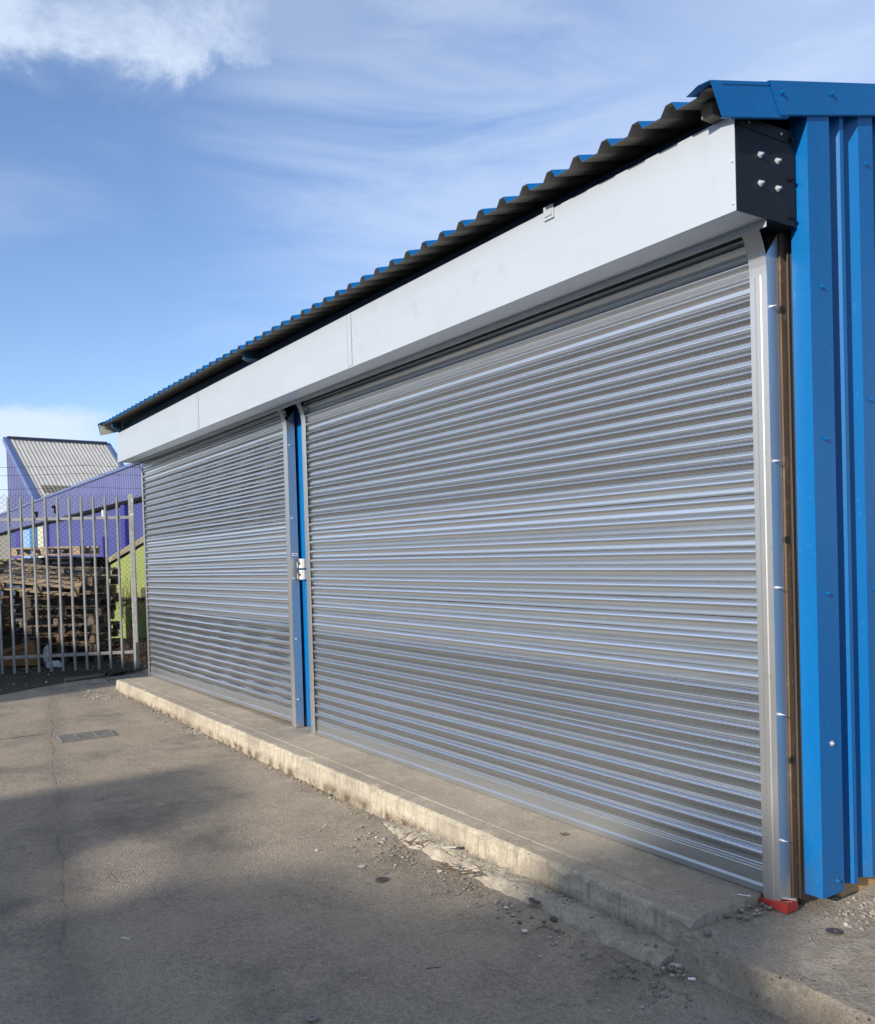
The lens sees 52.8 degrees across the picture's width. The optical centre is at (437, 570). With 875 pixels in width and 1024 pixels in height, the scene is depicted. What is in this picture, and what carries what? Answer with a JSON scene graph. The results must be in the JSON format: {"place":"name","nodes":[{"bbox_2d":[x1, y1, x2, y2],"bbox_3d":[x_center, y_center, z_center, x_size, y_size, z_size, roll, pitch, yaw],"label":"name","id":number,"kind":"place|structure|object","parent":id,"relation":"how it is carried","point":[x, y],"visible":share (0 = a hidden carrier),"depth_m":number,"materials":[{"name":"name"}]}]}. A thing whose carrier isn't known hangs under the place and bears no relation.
{"place":"outdoors","nodes":[
{"label":"outdoors","id":0,"kind":"place"},
{"bbox_2d":[3,642,22,648],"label":"pallet","id":1,"kind":"object","parent":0,"point":[9,645],"visible":0.26,"depth_m":14.45,"materials":[{"name":"brown wood"}]},
{"bbox_2d":[2,633,28,643],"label":"pallet","id":2,"kind":"object","parent":1,"relation":"on","point":[20,636],"visible":0.47,"depth_m":14.46,"materials":[{"name":"brown wood"}]},
{"bbox_2d":[2,624,23,635],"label":"pallet","id":3,"kind":"object","parent":2,"relation":"on","point":[8,631],"visible":0.42,"depth_m":14.33,"materials":[{"name":"brown wood"}]},
{"bbox_2d":[2,614,28,625],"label":"pallet","id":4,"kind":"object","parent":3,"relation":"on","point":[5,620],"visible":0.39,"depth_m":14.36,"materials":[{"name":"brown wood"}]},
{"bbox_2d":[1,605,22,615],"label":"pallet","id":5,"kind":"object","parent":4,"relation":"on","point":[8,608],"visible":0.73,"depth_m":14.55,"materials":[{"name":"brown wood"}]},
{"bbox_2d":[1,596,22,605],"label":"pallet","id":6,"kind":"object","parent":5,"relation":"on","point":[15,598],"visible":0.61,"depth_m":14.44,"materials":[{"name":"brown wood"}]},
{"bbox_2d":[0,590,18,596],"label":"pallet","id":7,"kind":"object","parent":6,"relation":"on","point":[5,592],"visible":0.26,"depth_m":14.42,"materials":[{"name":"brown wood"}]},
{"bbox_2d":[2,436,123,509],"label":"warehouse","id":8,"kind":"structure","parent":0,"point":[33,458],"depth_m":78.76,"materials":[{"name":"grey metal"}]},
{"bbox_2d":[0,668,792,1023],"bbox_3d":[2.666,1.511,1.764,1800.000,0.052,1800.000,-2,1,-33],"label":"ground","id":9,"kind":"structure","parent":0,"point":[208,880],"depth_m":4.08,"materials":[{"name":"grey asphalt"}]},
{"bbox_2d":[0,463,142,558],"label":"warehouse","id":10,"kind":"structure","parent":9,"relation":"on","point":[124,482],"depth_m":49.94,"materials":[{"name":"purple metal"}]},
{"bbox_2d":[0,534,8,558],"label":"door","id":11,"kind":"structure","parent":10,"relation":"in","point":[5,541],"depth_m":79.44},
{"bbox_2d":[11,532,16,558],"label":"door","id":12,"kind":"structure","parent":10,"relation":"in","point":[13,541],"depth_m":74.22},
{"bbox_2d":[23,529,29,557],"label":"door","id":13,"kind":"structure","parent":10,"relation":"in","point":[25,532],"depth_m":68.65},
{"bbox_2d":[0,638,147,694],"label":"dirt verge","id":14,"kind":"structure","parent":9,"relation":"on","point":[52,678],"depth_m":12.87,"materials":[{"name":"brown soil"}]},
{"bbox_2d":[3,638,43,666],"bbox_3d":[-6.574,1.288,13.866,0.610,0.400,0.350,-2,1,-6],"label":"cardboard box","id":15,"kind":"object","parent":14,"relation":"on","point":[31,648],"visible":0.55,"depth_m":13.75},
{"bbox_2d":[43,645,48,665],"bbox_3d":[-6.155,1.341,13.889,0.113,0.349,0.164,-2,1,-33],"label":"plastic bag","id":16,"kind":"object","parent":14,"relation":"on","point":[46,651],"visible":0.58,"depth_m":13.84,"materials":[{"name":"white plastic"}]},
{"bbox_2d":[46,660,61,668],"bbox_3d":[-5.876,1.449,13.546,0.265,0.133,0.389,-2,1,-33],"label":"plastic bag","id":17,"kind":"object","parent":14,"relation":"on","point":[56,664],"visible":0.77,"depth_m":13.45,"materials":[{"name":"white plastic"}]},
{"bbox_2d":[0,556,110,647],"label":"pallet stack","id":18,"kind":"object","parent":14,"relation":"on","point":[64,560],"visible":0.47,"depth_m":15.83,"materials":[{"name":"brown weathered bare timber"}]},
{"bbox_2d":[11,546,99,555],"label":"pallet","id":19,"kind":"object","parent":18,"relation":"on","point":[27,552],"visible":0.68,"depth_m":15.60,"materials":[{"name":"brown wood"}]},
{"bbox_2d":[0,494,139,673],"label":"palisade gate","id":20,"kind":"structure","parent":14,"relation":"on","point":[86,653],"depth_m":12.86,"materials":[{"name":"grey metal"}]},
{"bbox_2d":[0,659,146,689],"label":"litter","id":21,"kind":"object","parent":14,"relation":"on","point":[73,680],"visible":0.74,"depth_m":12.69,"materials":[{"name":"stone"}]},
{"bbox_2d":[0,465,147,666],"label":"chain link fence","id":22,"kind":"object","parent":14,"relation":"on","point":[67,568],"visible":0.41,"depth_m":13.99,"materials":[{"name":"grey metal"}]},
{"bbox_2d":[42,647,119,663],"bbox_3d":[-6.051,1.415,14.695,1.200,0.144,1.000,-1,3,-3],"label":"pallet","id":23,"kind":"object","parent":14,"relation":"on","point":[95,658],"visible":0.23,"depth_m":14.65,"materials":[{"name":"brown wood"}]},
{"bbox_2d":[41,638,120,653],"bbox_3d":[-6.052,1.253,14.724,1.200,0.144,1.000,-1,2,4],"label":"pallet","id":24,"kind":"object","parent":23,"relation":"on","point":[92,647],"visible":0.39,"depth_m":14.44,"materials":[{"name":"brown wood"}]},
{"bbox_2d":[22,629,118,644],"bbox_3d":[-6.099,1.103,14.716,1.200,0.144,1.004,-3,1,-1],"label":"pallet","id":25,"kind":"object","parent":24,"relation":"on","point":[80,636],"visible":0.48,"depth_m":14.42,"materials":[{"name":"brown wood"}]},
{"bbox_2d":[27,621,119,634],"bbox_3d":[-6.040,0.950,14.673,1.200,0.144,1.000,-1,0,1],"label":"pallet","id":26,"kind":"object","parent":25,"relation":"on","point":[66,630],"visible":0.44,"depth_m":14.45,"materials":[{"name":"brown wood"}]},
{"bbox_2d":[19,610,114,627],"bbox_3d":[-6.149,0.801,14.691,1.200,0.144,1.000,-2,2,-2],"label":"pallet","id":27,"kind":"object","parent":26,"relation":"on","point":[45,621],"visible":0.49,"depth_m":14.45,"materials":[{"name":"brown wood"}]},
{"bbox_2d":[26,602,115,617],"bbox_3d":[-6.081,0.647,14.641,1.200,0.144,1.000,-2,3,-7],"label":"pallet","id":28,"kind":"object","parent":27,"relation":"on","point":[43,610],"visible":0.59,"depth_m":14.22,"materials":[{"name":"brown wood"}]},
{"bbox_2d":[25,593,118,606],"bbox_3d":[-6.042,0.487,14.654,1.200,0.144,1.000,-1,3,2],"label":"pallet","id":29,"kind":"object","parent":28,"relation":"on","point":[30,601],"visible":0.56,"depth_m":14.39,"materials":[{"name":"brown wood"}]},
{"bbox_2d":[19,585,116,596],"bbox_3d":[-6.131,0.336,14.687,1.200,0.144,1.004,-2,0,0],"label":"pallet","id":30,"kind":"object","parent":29,"relation":"on","point":[101,589],"visible":0.45,"depth_m":14.42,"materials":[{"name":"brown wood"}]},
{"bbox_2d":[0,562,88,596],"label":"pallet","id":31,"kind":"object","parent":30,"relation":"on","point":[41,583],"visible":0.66,"depth_m":13.87,"materials":[{"name":"brown wood"}]},
{"bbox_2d":[20,576,117,586],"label":"pallet","id":32,"kind":"object","parent":30,"relation":"on","point":[90,580],"visible":0.27,"depth_m":14.42,"materials":[{"name":"brown wood"}]},
{"bbox_2d":[24,567,120,575],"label":"pallet","id":33,"kind":"object","parent":32,"relation":"on","point":[103,572],"visible":0.47,"depth_m":14.24,"materials":[{"name":"brown wood"}]},
{"bbox_2d":[101,668,133,675],"bbox_3d":[-4.567,1.452,12.573,0.450,0.111,0.282,-2,1,-33],"label":"rubble heap","id":34,"kind":"object","parent":14,"relation":"on","point":[111,672],"visible":1,"depth_m":12.50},
{"bbox_2d":[98,576,145,657],"bbox_3d":[-5.175,0.723,14.489,0.954,1.489,0.968,-2,1,-33],"label":"shrub","id":35,"kind":"object","parent":14,"relation":"on","point":[129,603],"visible":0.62,"depth_m":14.44,"materials":[{"name":"green plant"}]},
{"bbox_2d":[103,639,147,663],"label":"brambles","id":36,"kind":"object","parent":14,"relation":"on","point":[131,657],"visible":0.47,"depth_m":14.04,"materials":[{"name":"green plant"}]},
{"bbox_2d":[108,536,146,637],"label":"green outbuilding","id":37,"kind":"structure","parent":14,"relation":"on","point":[124,556],"depth_m":18.48,"materials":[{"name":"paint"}]},
{"bbox_2d":[112,635,147,660],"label":"brambles","id":38,"kind":"object","parent":14,"relation":"on","point":[143,651],"visible":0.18,"depth_m":14.48,"materials":[{"name":"green plant"}]},
{"bbox_2d":[56,729,115,742],"bbox_3d":[-3.288,1.545,8.245,0.470,0.015,0.310,-2,1,-31],"label":"drain grate","id":39,"kind":"object","parent":9,"relation":"on","point":[85,735],"visible":1,"depth_m":8.22,"materials":[{"name":"metal"}]},
{"bbox_2d":[306,1014,317,1020],"bbox_3d":[-0.445,1.584,3.123,0.044,0.003,0.044,-2,1,-33],"label":"steel washer","id":40,"kind":"object","parent":9,"relation":"on","point":[315,1016],"visible":1,"depth_m":3.12,"materials":[{"name":"metal"}]},
{"bbox_2d":[375,877,387,881],"bbox_3d":[-0.281,1.553,4.434,0.064,0.003,0.064,-2,1,-33],"label":"rubber washer","id":41,"kind":"object","parent":9,"relation":"on","point":[383,878],"visible":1,"depth_m":4.43,"materials":[{"name":"grey rubber"}]},
{"bbox_2d":[116,676,762,944],"bbox_3d":[-1.205,1.457,7.458,0.768,0.202,9.092,-2,1,-33],"label":"concrete step","id":42,"kind":"object","parent":9,"relation":"on","point":[638,890],"visible":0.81,"depth_m":4.83,"materials":[{"name":"grey concrete"}]},
{"bbox_2d":[98,80,874,905],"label":"industrial unit","id":43,"kind":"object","parent":42,"relation":"on","point":[552,496],"visible":1,"depth_m":4.38,"materials":[{"name":"grey metal"}]},
{"bbox_2d":[382,821,675,969],"bbox_3d":[0.198,1.525,4.520,0.186,0.071,2.580,-2,1,-33],"label":"kerb haunching","id":44,"kind":"object","parent":9,"relation":"on","point":[577,915],"visible":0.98,"depth_m":4.04,"materials":[{"name":"grey concrete"}]},
{"bbox_2d":[442,846,458,847],"bbox_3d":[0.070,1.477,4.711,0.088,0.020,0.028,-1,1,33],"label":"dead leaf","id":45,"kind":"object","parent":44,"relation":"on","point":[450,846],"visible":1,"depth_m":4.70,"materials":[{"name":"beige"}]},
{"bbox_2d":[529,897,541,902],"bbox_3d":[0.463,1.522,4.078,0.084,0.003,0.084,-2,1,-33],"label":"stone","id":46,"kind":"object","parent":9,"relation":"on","point":[532,900],"visible":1,"depth_m":4.06,"materials":[{"name":"grey stone"}]},
{"bbox_2d":[550,916,557,922],"bbox_3d":[0.500,1.497,3.785,0.039,0.020,0.053,-2,1,-33],"label":"stone","id":47,"kind":"object","parent":9,"relation":"on","point":[553,918],"visible":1,"depth_m":3.77,"materials":[{"name":"grey stone"}]},
{"bbox_2d":[672,884,874,1023],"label":"concrete apron","id":48,"kind":"object","parent":9,"relation":"on","point":[764,979],"visible":0.73,"depth_m":3.24,"materials":[{"name":"grey concrete"}]},
{"bbox_2d":[759,897,797,913],"bbox_3d":[1.412,1.371,3.651,0.075,0.041,0.144,-2,1,-29],"label":"packer","id":49,"kind":"object","parent":48,"relation":"on","point":[786,906],"visible":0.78,"depth_m":3.60,"materials":[{"name":"red plastic"}]},
{"bbox_2d":[782,897,796,900],"bbox_3d":[1.445,1.347,3.621,0.056,0.003,0.020,-1,1,28],"label":"metal clip","id":50,"kind":"object","parent":49,"relation":"on","point":[791,898],"visible":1,"depth_m":3.62,"materials":[{"name":"silver metal"}]},
{"bbox_2d":[825,928,841,934],"bbox_3d":[1.531,1.393,3.403,0.060,0.003,0.060,-2,1,-33],"label":"rubber washer","id":51,"kind":"object","parent":48,"relation":"on","point":[830,930],"visible":1,"depth_m":3.40,"materials":[{"name":"grey rubber"}]},
{"bbox_2d":[0,0,874,512],"label":"sky","id":52,"kind":"structure","parent":0,"point":[181,180],"materials":[{"name":"blue"}]},
{"bbox_2d":[9,682,874,1023],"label":"gravel","id":53,"kind":"structure","parent":0,"point":[707,932],"depth_m":3.66,"materials":[{"name":"grey gravel"}]},
{"bbox_2d":[393,830,433,848],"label":"dry stalks","id":54,"kind":"object","parent":53,"relation":"on","point":[408,842],"visible":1,"depth_m":4.83,"materials":[{"name":"brown plant"}]},
{"bbox_2d":[432,861,483,877],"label":"dry stalks","id":55,"kind":"object","parent":53,"relation":"on","point":[461,874],"visible":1,"depth_m":4.37,"materials":[{"name":"brown plant"}]},
{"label":"pallet","id":56,"kind":"object","parent":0,"visible":0},
{"bbox_2d":[0,558,20,567],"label":"pallet","id":57,"kind":"object","parent":56,"relation":"on","point":[3,562],"visible":0.46,"depth_m":14.36,"materials":[{"name":"brown wood"}]}
]}

